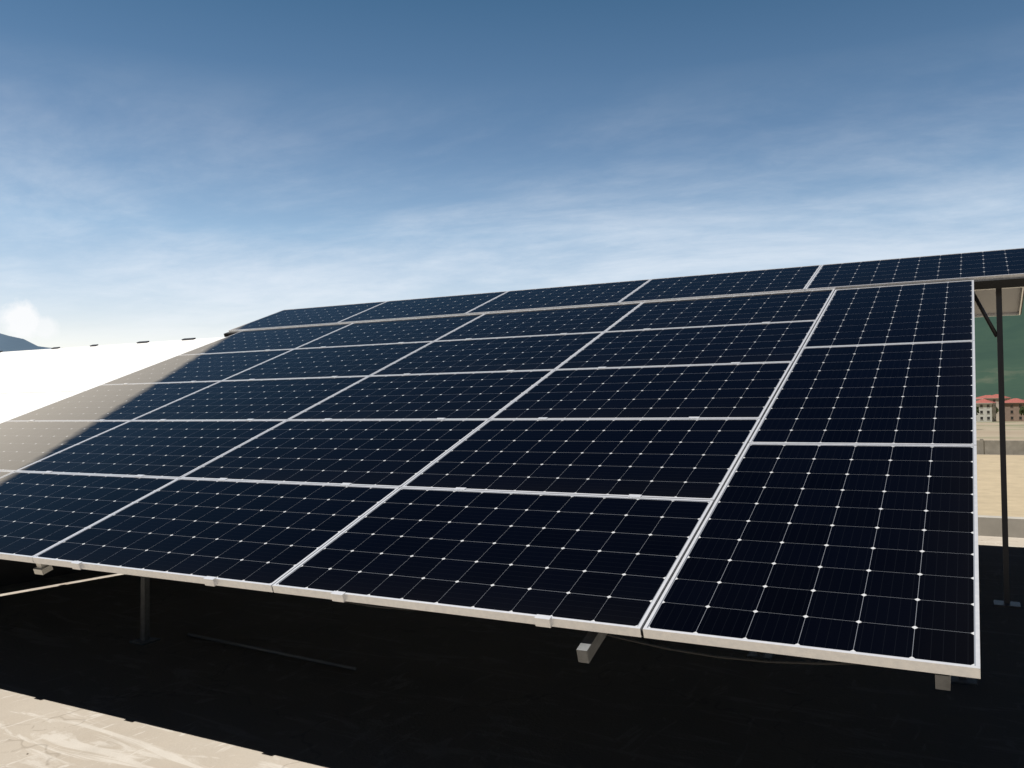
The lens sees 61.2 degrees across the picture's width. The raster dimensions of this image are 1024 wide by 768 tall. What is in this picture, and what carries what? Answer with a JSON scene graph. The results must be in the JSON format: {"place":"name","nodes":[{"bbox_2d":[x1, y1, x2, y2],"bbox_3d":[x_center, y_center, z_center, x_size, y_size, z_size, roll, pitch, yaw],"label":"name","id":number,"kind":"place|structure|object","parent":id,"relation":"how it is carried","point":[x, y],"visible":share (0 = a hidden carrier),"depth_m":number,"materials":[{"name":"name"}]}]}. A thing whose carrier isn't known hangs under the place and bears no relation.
{"place":"outdoors","nodes":[
{"label":"outdoors","id":0,"kind":"place"},
{"bbox_2d":[0,333,50,351],"bbox_3d":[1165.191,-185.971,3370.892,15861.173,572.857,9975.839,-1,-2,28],"label":"mountain","id":1,"kind":"structure","parent":0,"point":[8,343],"depth_m":5410.64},
{"bbox_2d":[0,337,224,586],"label":"white roof shed","id":2,"kind":"structure","parent":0,"point":[31,380],"depth_m":9.78,"materials":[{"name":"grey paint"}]},
{"bbox_2d":[0,515,1023,767],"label":"rooftop floor","id":3,"kind":"structure","parent":0,"point":[84,683],"depth_m":4.72,"materials":[{"name":"concrete"}]},
{"bbox_2d":[187,633,355,670],"bbox_3d":[-1.590,1.719,5.588,1.555,0.022,0.022,-2,-2,33],"label":"floor conduit","id":4,"kind":"object","parent":3,"relation":"on","point":[276,652],"visible":1,"depth_m":5.53,"materials":[{"name":"grey"}]},
{"bbox_2d":[0,248,1023,690],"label":"solar array","id":5,"kind":"object","parent":3,"relation":"on","point":[764,466],"visible":1,"depth_m":4.72,"materials":[{"name":"glass"}]},
{"bbox_2d":[0,0,1023,347],"label":"sky","id":6,"kind":"structure","parent":0,"point":[170,170],"materials":[{"name":"blue"}]},
{"bbox_2d":[976,399,995,421],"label":"house","id":7,"kind":"structure","parent":0,"point":[987,411],"depth_m":425.11,"materials":[{"name":"white paint"}]},
{"bbox_2d":[983,394,1009,419],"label":"house","id":8,"kind":"structure","parent":0,"point":[994,398],"depth_m":487.00,"materials":[{"name":"red tile"}]},
{"bbox_2d":[974,300,1023,399],"bbox_3d":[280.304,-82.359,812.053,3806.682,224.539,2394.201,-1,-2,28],"label":"hill","id":9,"kind":"structure","parent":0,"point":[986,367],"depth_m":729.70,"materials":[{"name":"green plant"}]},
{"bbox_2d":[976,420,1023,455],"bbox_3d":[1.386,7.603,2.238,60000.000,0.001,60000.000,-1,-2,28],"label":"ground","id":10,"kind":"structure","parent":0,"point":[1014,430],"depth_m":259.89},
{"bbox_2d":[976,395,990,400],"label":"roof","id":11,"kind":"structure","parent":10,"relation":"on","point":[979,398],"depth_m":527.79,"materials":[{"name":"red tile"}]},
{"bbox_2d":[1019,406,1023,415],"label":"tree","id":12,"kind":"object","parent":10,"relation":"on","point":[1021,410],"visible":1,"depth_m":387.38,"materials":[{"name":"green plant"}]},
{"bbox_2d":[977,455,1023,516],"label":"lot gravel","id":13,"kind":"structure","parent":0,"point":[989,485],"depth_m":82.36,"materials":[{"name":"beige gravel"}]},
{"bbox_2d":[977,439,1023,454],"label":"boundary wall","id":14,"kind":"structure","parent":0,"point":[989,447],"depth_m":134.88,"materials":[{"name":"grey concrete"}]},
{"bbox_2d":[1005,398,1023,421],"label":"house","id":15,"kind":"structure","parent":0,"point":[1012,407],"depth_m":424.17,"materials":[{"name":"beige paint"}]}
]}

